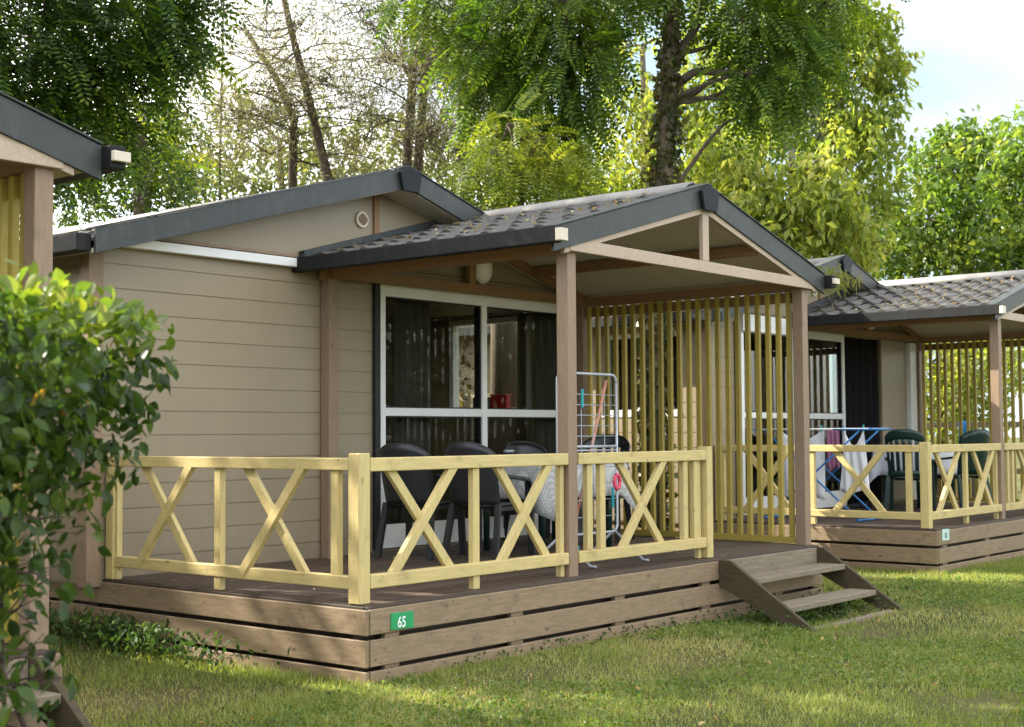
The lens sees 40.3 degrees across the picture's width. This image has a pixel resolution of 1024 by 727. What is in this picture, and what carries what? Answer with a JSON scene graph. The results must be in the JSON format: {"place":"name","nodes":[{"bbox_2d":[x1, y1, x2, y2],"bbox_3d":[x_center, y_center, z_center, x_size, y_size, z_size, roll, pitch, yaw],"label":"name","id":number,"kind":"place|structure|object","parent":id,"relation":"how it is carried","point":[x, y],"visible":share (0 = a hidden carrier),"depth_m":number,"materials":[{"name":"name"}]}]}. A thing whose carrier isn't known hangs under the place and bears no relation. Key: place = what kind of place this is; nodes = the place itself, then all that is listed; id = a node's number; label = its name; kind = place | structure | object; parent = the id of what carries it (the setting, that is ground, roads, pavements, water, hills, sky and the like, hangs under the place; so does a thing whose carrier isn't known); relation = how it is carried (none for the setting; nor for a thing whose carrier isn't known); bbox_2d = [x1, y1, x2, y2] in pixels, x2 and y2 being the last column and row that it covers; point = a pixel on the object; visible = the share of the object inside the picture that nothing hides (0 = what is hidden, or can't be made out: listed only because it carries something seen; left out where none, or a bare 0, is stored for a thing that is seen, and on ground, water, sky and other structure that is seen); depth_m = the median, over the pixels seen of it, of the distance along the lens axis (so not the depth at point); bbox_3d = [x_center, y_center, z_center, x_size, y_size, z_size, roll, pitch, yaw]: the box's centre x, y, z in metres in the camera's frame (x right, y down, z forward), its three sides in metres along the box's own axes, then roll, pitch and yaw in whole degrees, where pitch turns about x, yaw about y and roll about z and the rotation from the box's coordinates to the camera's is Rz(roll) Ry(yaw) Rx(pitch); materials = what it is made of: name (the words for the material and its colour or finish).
{"place":"outdoors","nodes":[
{"label":"outdoors","id":0,"kind":"place"},
{"bbox_2d":[473,397,489,407],"bbox_3d":[-0.317,0.456,14.656,0.200,0.208,0.090,-3,-4,40],"label":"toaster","id":1,"kind":"object","parent":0,"point":[488,402],"visible":0.24,"depth_m":14.60,"materials":[{"name":"black"}]},
{"bbox_2d":[0,0,1023,437],"label":"sky","id":2,"kind":"structure","parent":0,"point":[973,49],"materials":[{"name":"white"}]},
{"bbox_2d":[48,437,1023,726],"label":"ground","id":3,"kind":"structure","parent":0,"point":[921,617],"depth_m":7.97,"materials":[{"name":"green plant"}]},
{"bbox_2d":[4,643,61,726],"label":"wooden deck","id":4,"kind":"structure","parent":3,"relation":"on","point":[13,720],"depth_m":6.36,"materials":[{"name":"brown wood"}]},
{"bbox_2d":[0,173,23,642],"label":"slat screen","id":5,"kind":"object","parent":4,"relation":"on","point":[11,207],"visible":0.25,"depth_m":6.76,"materials":[{"name":"wood"}]},
{"bbox_2d":[0,91,130,648],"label":"chalet","id":6,"kind":"object","parent":4,"relation":"on","point":[44,153],"visible":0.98,"depth_m":6.59,"materials":[{"name":"paint"}]},
{"bbox_2d":[0,656,92,726],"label":"porch steps","id":7,"kind":"structure","parent":3,"relation":"on","point":[66,712],"depth_m":6.13,"materials":[{"name":"brown wood"}]},
{"bbox_2d":[0,259,178,726],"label":"hedge","id":8,"kind":"object","parent":3,"relation":"on","point":[45,361],"visible":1,"depth_m":3.38,"materials":[{"name":"green plant"}]},
{"bbox_2d":[0,0,272,241],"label":"ash tree","id":9,"kind":"object","parent":3,"relation":"on","point":[82,84],"visible":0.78,"depth_m":11.97,"materials":[{"name":"green plant"}]},
{"bbox_2d":[53,94,235,228],"bbox_3d":[-4.690,-0.526,16.974,2.645,5.712,1.874,0,-3,-10],"label":"conifer","id":10,"kind":"object","parent":3,"relation":"on","point":[135,206],"visible":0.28,"depth_m":16.91,"materials":[{"name":"green plant"}]},
{"bbox_2d":[49,602,290,677],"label":"weeds","id":11,"kind":"object","parent":3,"relation":"on","point":[116,635],"visible":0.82,"depth_m":9.17,"materials":[{"name":"green plant"}]},
{"bbox_2d":[112,0,364,202],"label":"pine tree","id":12,"kind":"object","parent":3,"relation":"on","point":[220,159],"visible":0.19,"depth_m":29.97,"materials":[{"name":"green plant"}]},
{"bbox_2d":[123,79,387,208],"bbox_3d":[-6.418,-2.196,35.975,7.139,10.993,4.579,1,-3,-20],"label":"pale tree","id":13,"kind":"object","parent":3,"relation":"on","point":[242,188],"visible":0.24,"depth_m":35.71,"materials":[{"name":"green plant"}]},
{"bbox_2d":[158,0,405,191],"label":"pine tree","id":14,"kind":"object","parent":3,"relation":"on","point":[292,164],"visible":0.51,"depth_m":25.73,"materials":[{"name":"green plant"}]},
{"bbox_2d":[176,0,455,196],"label":"pine tree","id":15,"kind":"object","parent":3,"relation":"on","point":[319,143],"visible":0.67,"depth_m":24.80,"materials":[{"name":"green plant"}]},
{"bbox_2d":[231,0,490,184],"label":"pine tree","id":16,"kind":"object","parent":3,"relation":"on","point":[412,103],"visible":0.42,"depth_m":23.93,"materials":[{"name":"green plant"}]},
{"bbox_2d":[296,0,520,185],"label":"pine tree","id":17,"kind":"object","parent":3,"relation":"on","point":[418,158],"visible":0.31,"depth_m":23.66,"materials":[{"name":"green plant"}]},
{"bbox_2d":[336,105,519,205],"bbox_3d":[-1.824,-1.949,37.925,6.247,10.644,3.637,-1,-3,8],"label":"pale tree","id":18,"kind":"object","parent":3,"relation":"on","point":[428,174],"visible":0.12,"depth_m":37.70,"materials":[{"name":"green plant"}]},
{"bbox_2d":[16,165,839,639],"bbox_3d":[-2.791,0.324,13.251,9.800,3.802,6.280,-3,-4,40],"label":"chalet","id":19,"kind":"object","parent":3,"relation":"on","point":[276,307],"visible":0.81,"depth_m":11.06,"materials":[{"name":"paint"}]},
{"bbox_2d":[394,300,430,521],"bbox_3d":[-0.879,0.480,12.377,0.063,2.140,0.453,-3,-4,40],"label":"curtain","id":20,"kind":"object","parent":19,"relation":"hanging from","point":[412,382],"visible":0.52,"depth_m":12.38,"materials":[{"name":"black fabric"}]},
{"bbox_2d":[380,284,556,548],"bbox_3d":[-0.278,0.491,12.876,0.090,2.242,2.710,-3,-4,40],"label":"window","id":21,"kind":"structure","parent":19,"relation":"in","point":[395,533],"depth_m":12.68,"materials":[{"name":"white plastic"}]},
{"bbox_2d":[449,315,531,408],"bbox_3d":[-0.213,0.024,14.712,1.120,1.000,0.100,-3,-4,40],"label":"window","id":22,"kind":"structure","parent":19,"relation":"in","point":[453,325],"depth_m":14.99,"materials":[{"name":"white plastic"}]},
{"bbox_2d":[489,394,511,407],"bbox_3d":[-0.122,0.435,14.500,0.240,0.231,0.100,-3,-4,40],"label":"cooking pot","id":23,"kind":"object","parent":19,"relation":"on","point":[499,400],"visible":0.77,"depth_m":14.45,"materials":[{"name":"red metal"}]},
{"bbox_2d":[535,314,555,453],"bbox_3d":[0.345,0.547,13.848,0.064,2.140,0.343,-3,-4,40],"label":"curtain","id":24,"kind":"object","parent":19,"relation":"hanging from","point":[545,368],"visible":0.42,"depth_m":13.85,"materials":[{"name":"black fabric"}]},
{"bbox_2d":[339,192,1022,312],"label":"roof litter","id":25,"kind":"object","parent":19,"relation":"on","point":[454,223],"visible":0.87,"depth_m":11.48,"materials":[{"name":"brown plant"}]},
{"bbox_2d":[306,0,554,199],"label":"pine tree","id":26,"kind":"object","parent":3,"relation":"on","point":[386,80],"visible":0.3,"depth_m":22.93,"materials":[{"name":"green plant"}]},
{"bbox_2d":[91,534,822,686],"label":"wooden deck","id":27,"kind":"structure","parent":3,"relation":"on","point":[335,632],"depth_m":9.08,"materials":[{"name":"brown wood"}]},
{"bbox_2d":[105,456,347,589],"bbox_3d":[-1.873,1.026,8.966,2.429,0.850,0.080,-3,-4,40],"label":"deck railing","id":28,"kind":"object","parent":27,"relation":"on","point":[219,570],"visible":0.93,"depth_m":8.92,"materials":[{"name":"yellow paint"}]},
{"bbox_2d":[390,611,413,629],"bbox_3d":[-0.643,1.509,8.195,0.009,0.098,0.190,-3,-5,40],"label":"number sign","id":29,"kind":"object","parent":27,"relation":"attached to","point":[402,620],"visible":1,"depth_m":8.19,"materials":[{"name":"green plastic"}]},
{"bbox_2d":[374,443,466,560],"bbox_3d":[-0.768,1.103,11.283,0.569,0.927,0.657,-2,-3,26],"label":"plastic chair","id":30,"kind":"object","parent":27,"relation":"on","point":[418,484],"visible":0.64,"depth_m":11.08,"materials":[{"name":"black plastic"}]},
{"bbox_2d":[348,453,568,604],"bbox_3d":[-0.282,0.999,8.904,0.097,0.878,2.002,-3,-4,40],"label":"deck railing","id":31,"kind":"object","parent":27,"relation":"on","point":[362,581],"visible":1,"depth_m":8.68,"materials":[{"name":"yellow paint"}]},
{"bbox_2d":[167,535,767,596],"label":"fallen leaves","id":32,"kind":"object","parent":27,"relation":"on","point":[433,560],"visible":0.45,"depth_m":10.46,"materials":[{"name":"brown plant"}]},
{"bbox_2d":[442,441,535,559],"bbox_3d":[-0.219,1.084,11.060,0.569,0.937,0.657,-2,-3,32],"label":"plastic chair","id":33,"kind":"object","parent":27,"relation":"on","point":[489,495],"visible":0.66,"depth_m":10.85,"materials":[{"name":"black plastic"}]},
{"bbox_2d":[501,441,581,540],"bbox_3d":[0.232,1.183,12.971,0.569,0.927,0.657,1,-3,-30],"label":"plastic chair","id":34,"kind":"object","parent":27,"relation":"on","point":[523,447],"visible":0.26,"depth_m":13.23,"materials":[{"name":"plastic"}]},
{"bbox_2d":[483,495,611,550],"bbox_3d":[0.314,1.232,12.018,0.800,0.720,1.140,-3,-4,40],"label":"table","id":35,"kind":"object","parent":27,"relation":"on","point":[486,528],"visible":0.23,"depth_m":11.83,"materials":[{"name":"black plastic"}]},
{"bbox_2d":[498,463,635,520],"bbox_3d":[0.327,1.087,12.022,1.050,0.443,1.369,-3,-4,40],"label":"tablecloth","id":36,"kind":"object","parent":35,"relation":"on","point":[544,505],"visible":0.2,"depth_m":11.44,"materials":[{"name":"white fabric"}]},
{"bbox_2d":[578,380,607,549],"bbox_3d":[0.567,0.837,11.055,0.375,1.410,0.268,-3,-4,40],"label":"broom","id":37,"kind":"object","parent":27,"relation":"on","point":[596,423],"depth_m":11.05,"materials":[{"name":"red plastic"}]},
{"bbox_2d":[547,372,648,567],"bbox_3d":[0.583,0.794,10.707,0.640,1.456,0.781,-3,-4,40],"label":"drying rack","id":38,"kind":"object","parent":27,"relation":"on","point":[604,446],"visible":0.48,"depth_m":10.84,"materials":[{"name":"grey metal"}]},
{"bbox_2d":[581,389,583,406],"bbox_3d":[0.537,0.265,10.667,0.018,0.140,0.018,-3,-4,40],"label":"clothes peg","id":39,"kind":"object","parent":38,"relation":"attached to","point":[582,397],"visible":1,"depth_m":10.66,"materials":[{"name":"teal plastic"}]},
{"bbox_2d":[611,487,613,507],"bbox_3d":[0.788,1.047,10.917,0.018,0.160,0.018,-3,-4,40],"label":"clothes peg","id":40,"kind":"object","parent":38,"relation":"attached to","point":[612,495],"visible":1,"depth_m":10.91,"materials":[{"name":"teal plastic"}]},
{"bbox_2d":[613,473,621,490],"bbox_3d":[0.825,0.929,10.968,0.032,0.141,0.100,-3,-4,40],"label":"hair band","id":41,"kind":"object","parent":38,"relation":"hanging from","point":[615,485],"visible":0.99,"depth_m":10.95,"materials":[{"name":"pink fabric"}]},
{"bbox_2d":[578,434,634,542],"bbox_3d":[0.820,1.152,13.006,0.569,0.985,0.658,-1,-3,20],"label":"plastic chair","id":42,"kind":"object","parent":27,"relation":"on","point":[623,444],"visible":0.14,"depth_m":13.20,"materials":[{"name":"plastic"}]},
{"bbox_2d":[577,446,712,562],"bbox_3d":[1.001,1.069,10.435,0.090,0.878,1.755,-3,-4,40],"label":"deck railing","id":43,"kind":"object","parent":27,"relation":"on","point":[700,539],"visible":0.98,"depth_m":10.44,"materials":[{"name":"yellow paint"}]},
{"bbox_2d":[587,291,795,542],"bbox_3d":[1.645,0.507,13.164,2.319,2.258,0.068,-3,-4,40],"label":"slat screen","id":44,"kind":"object","parent":27,"relation":"on","point":[716,304],"visible":0.77,"depth_m":13.00,"materials":[{"name":"yellow wood"}]},
{"bbox_2d":[363,0,612,406],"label":"robinia","id":45,"kind":"object","parent":3,"relation":"on","point":[475,76],"visible":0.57,"depth_m":15.74,"materials":[{"name":"green plant"}]},
{"bbox_2d":[182,583,873,725],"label":"weeds","id":46,"kind":"object","parent":3,"relation":"on","point":[507,653],"visible":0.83,"depth_m":9.34,"materials":[{"name":"green plant"}]},
{"bbox_2d":[430,88,643,501],"bbox_3d":[0.142,-0.359,14.265,2.560,5.038,1.577,0,-3,-1],"label":"young robinia","id":47,"kind":"object","parent":3,"relation":"on","point":[521,173],"visible":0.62,"depth_m":14.28,"materials":[{"name":"green plant"}]},
{"bbox_2d":[489,0,681,193],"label":"robinia","id":48,"kind":"object","parent":3,"relation":"on","point":[602,64],"visible":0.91,"depth_m":14.99,"materials":[{"name":"green plant"}]},
{"bbox_2d":[199,562,1023,725],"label":"dead leaves","id":49,"kind":"object","parent":3,"relation":"on","point":[700,723],"visible":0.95,"depth_m":8.06,"materials":[{"name":"brown plant"}]},
{"bbox_2d":[217,556,1023,726],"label":"clover","id":50,"kind":"object","parent":3,"relation":"on","point":[597,694],"visible":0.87,"depth_m":8.21,"materials":[{"name":"green plant"}]},
{"bbox_2d":[582,2,774,205],"bbox_3d":[3.264,-2.462,28.752,5.233,10.680,3.607,0,-3,-9],"label":"box elder","id":51,"kind":"object","parent":3,"relation":"on","point":[642,151],"visible":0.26,"depth_m":28.49,"materials":[{"name":"green plant"}]},
{"bbox_2d":[459,255,1023,537],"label":"chalet","id":52,"kind":"object","parent":3,"relation":"on","point":[996,318],"visible":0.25,"depth_m":17.16,"materials":[{"name":"paint"}]},
{"bbox_2d":[459,326,473,406],"bbox_3d":[-0.701,0.973,18.189,0.670,3.140,0.251,-3,-4,40],"label":"climbing vine","id":53,"kind":"object","parent":52,"relation":"attached to","point":[463,382],"visible":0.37,"depth_m":18.16,"materials":[{"name":"green plant"}]},
{"bbox_2d":[602,331,676,417],"bbox_3d":[1.583,0.138,16.493,1.160,0.990,0.220,-3,-4,40],"label":"window","id":54,"kind":"structure","parent":52,"relation":"in","point":[620,335],"depth_m":16.74,"materials":[{"name":"white plastic"}]},
{"bbox_2d":[741,331,846,514],"bbox_3d":[3.501,0.694,17.338,0.090,2.242,2.650,-3,-4,40],"label":"window","id":55,"kind":"structure","parent":52,"relation":"in","point":[829,501],"depth_m":17.89,"materials":[{"name":"white plastic"}]},
{"bbox_2d":[809,341,825,486],"bbox_3d":[3.762,0.691,17.876,0.064,2.060,0.951,-3,-4,40],"label":"curtain","id":56,"kind":"object","parent":52,"relation":"hanging from","point":[816,382],"visible":0.23,"depth_m":18.13,"materials":[{"name":"fabric"}]},
{"bbox_2d":[823,350,835,354],"bbox_3d":[4.908,0.301,20.787,1.120,1.000,0.100,-3,-4,40],"label":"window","id":57,"kind":"structure","parent":52,"relation":"in","point":[830,352],"depth_m":20.87,"materials":[{"name":"white plastic"}]},
{"bbox_2d":[809,257,861,297],"bbox_3d":[3.159,-0.845,14.360,0.940,0.409,0.919,-3,-4,40],"label":"roof weed","id":58,"kind":"object","parent":52,"relation":"on","point":[842,285],"visible":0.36,"depth_m":14.28,"materials":[{"name":"green plant"}]},
{"bbox_2d":[844,337,880,503],"bbox_3d":[4.699,0.766,18.780,0.083,2.210,1.002,-3,-4,40],"label":"curtain","id":59,"kind":"object","parent":52,"relation":"hanging from","point":[861,388],"visible":0.71,"depth_m":18.81,"materials":[{"name":"black fabric"}]},
{"bbox_2d":[879,339,907,501],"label":"wall","id":60,"kind":"structure","parent":52,"relation":"attached to","point":[892,384],"depth_m":19.45,"materials":[{"name":"paint"}]},
{"bbox_2d":[906,343,917,499],"bbox_3d":[5.693,0.821,19.875,0.088,2.220,0.200,-3,-4,40],"label":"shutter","id":61,"kind":"object","parent":52,"relation":"attached to","point":[911,388],"visible":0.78,"depth_m":19.83,"materials":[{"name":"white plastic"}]},
{"bbox_2d":[628,0,911,537],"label":"ivy clad tree","id":62,"kind":"object","parent":3,"relation":"on","point":[758,83],"visible":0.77,"depth_m":15.08,"materials":[{"name":"green plant"}]},
{"bbox_2d":[685,109,908,280],"bbox_3d":[4.449,-0.955,22.443,3.592,7.016,2.513,-2,-3,24],"label":"box elder","id":63,"kind":"object","parent":3,"relation":"on","point":[814,200],"visible":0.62,"depth_m":22.41,"materials":[{"name":"green plant"}]},
{"bbox_2d":[678,0,929,412],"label":"box elder","id":64,"kind":"object","parent":3,"relation":"on","point":[847,133],"visible":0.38,"depth_m":26.61,"materials":[{"name":"green plant"}]},
{"bbox_2d":[683,580,926,630],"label":"weeds","id":65,"kind":"object","parent":3,"relation":"on","point":[828,609],"visible":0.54,"depth_m":11.10,"materials":[{"name":"green plant"}]},
{"bbox_2d":[719,547,905,631],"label":"porch steps","id":66,"kind":"structure","parent":3,"relation":"on","point":[744,578],"depth_m":11.24,"materials":[{"name":"wood"}]},
{"bbox_2d":[713,501,1023,572],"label":"wooden deck","id":67,"kind":"structure","parent":3,"relation":"on","point":[901,543],"depth_m":14.73,"materials":[{"name":"brown wood"}]},
{"bbox_2d":[714,445,920,523],"bbox_3d":[3.248,1.303,15.040,2.429,0.850,0.080,-3,-4,40],"label":"deck railing","id":68,"kind":"object","parent":67,"relation":"on","point":[881,512],"visible":0.73,"depth_m":14.77,"materials":[{"name":"yellow paint"}]},
{"bbox_2d":[754,428,891,521],"bbox_3d":[3.536,1.254,15.922,1.474,1.029,0.600,-3,-4,40],"label":"clothes airer","id":69,"kind":"object","parent":67,"relation":"on","point":[836,469],"visible":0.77,"depth_m":15.64,"materials":[{"name":"blue metal"}]},
{"bbox_2d":[783,430,824,500],"bbox_3d":[3.375,1.180,16.258,0.582,0.855,0.043,-3,-4,40],"label":"towel","id":70,"kind":"object","parent":69,"relation":"hanging from","point":[817,439],"visible":0.24,"depth_m":16.12,"materials":[{"name":"white fabric"}]},
{"bbox_2d":[826,430,839,471],"bbox_3d":[3.666,0.985,15.946,0.165,0.500,0.042,-3,-4,40],"label":"shirt","id":71,"kind":"object","parent":69,"relation":"hanging from","point":[832,437],"visible":0.67,"depth_m":15.95,"materials":[{"name":"fabric"}]},
{"bbox_2d":[840,430,869,493],"bbox_3d":[3.851,1.099,15.709,0.370,0.755,0.043,-3,-4,40],"label":"shirt","id":72,"kind":"object","parent":69,"relation":"hanging from","point":[857,461],"visible":0.59,"depth_m":15.70,"materials":[{"name":"white fabric"}]},
{"bbox_2d":[849,501,870,507],"bbox_3d":[4.515,1.828,18.141,0.261,0.094,0.108,-3,-4,40],"label":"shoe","id":73,"kind":"object","parent":67,"relation":"on","point":[859,504],"visible":0.88,"depth_m":18.11,"materials":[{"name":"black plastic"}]},
{"bbox_2d":[884,429,935,510],"bbox_3d":[4.896,1.323,17.260,0.569,1.025,0.658,-2,-3,25],"label":"plastic chair","id":74,"kind":"object","parent":67,"relation":"on","point":[910,435],"visible":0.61,"depth_m":17.09,"materials":[{"name":"green plastic"}]},
{"bbox_2d":[883,475,954,507],"bbox_3d":[5.436,1.537,18.625,0.660,0.720,1.300,-3,-4,40],"label":"table","id":75,"kind":"object","parent":67,"relation":"on","point":[918,489],"visible":0.24,"depth_m":18.32,"materials":[{"name":"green plastic"}]},
{"bbox_2d":[869,452,969,483],"bbox_3d":[5.430,1.391,18.620,0.930,0.443,1.533,-3,-4,40],"label":"tablecloth","id":76,"kind":"object","parent":75,"relation":"on","point":[880,467],"visible":0.15,"depth_m":18.25,"materials":[{"name":"white fabric"}]},
{"bbox_2d":[942,529,948,540],"bbox_3d":[4.412,1.742,14.193,0.009,0.115,0.175,-3,-5,40],"label":"number sign","id":77,"kind":"object","parent":67,"relation":"attached to","point":[945,534],"visible":1,"depth_m":14.18,"materials":[{"name":"white plastic"}]},
{"bbox_2d":[919,442,1001,528],"bbox_3d":[4.839,1.276,14.979,0.097,0.878,2.002,-3,-4,40],"label":"deck railing","id":78,"kind":"object","parent":67,"relation":"on","point":[929,515],"visible":1,"depth_m":14.76,"materials":[{"name":"yellow paint"}]},
{"bbox_2d":[934,429,992,507],"bbox_3d":[5.792,1.352,17.849,0.569,1.017,0.657,1,-3,-22],"label":"plastic chair","id":79,"kind":"object","parent":67,"relation":"on","point":[979,436],"visible":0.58,"depth_m":17.61,"materials":[{"name":"green plastic"}]},
{"bbox_2d":[921,339,1023,501],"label":"slat screen","id":80,"kind":"object","parent":67,"relation":"on","point":[973,345],"visible":0.68,"depth_m":19.53,"materials":[{"name":"yellow wood"}]},
{"bbox_2d":[1004,443,1023,510],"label":"deck railing","id":81,"kind":"object","parent":67,"relation":"on","point":[1009,471],"visible":0.93,"depth_m":16.04,"materials":[{"name":"yellow paint"}]},
{"bbox_2d":[870,104,1022,497],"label":"maple","id":82,"kind":"object","parent":3,"relation":"on","point":[944,249],"visible":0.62,"depth_m":29.26,"materials":[{"name":"green plant"}]},
{"bbox_2d":[925,339,1023,501],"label":"hedge tree","id":83,"kind":"object","parent":3,"relation":"on","point":[963,385],"visible":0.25,"depth_m":23.73,"materials":[{"name":"green plant"}]},
{"bbox_2d":[927,419,1023,473],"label":"grey fence","id":84,"kind":"object","parent":3,"relation":"on","point":[972,425],"visible":0.01,"depth_m":21.22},
{"bbox_2d":[958,421,970,440],"bbox_3d":[6.931,1.052,21.370,0.174,0.373,0.073,-3,-4,40],"label":"towel","id":85,"kind":"object","parent":84,"relation":"hanging from","point":[964,426],"visible":0.26,"depth_m":21.35,"materials":[{"name":"blue fabric"}]},
{"bbox_2d":[959,92,1023,272],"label":"maple","id":86,"kind":"object","parent":3,"relation":"on","point":[1009,238],"visible":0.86,"depth_m":27.69,"materials":[{"name":"green plant"}]}
]}

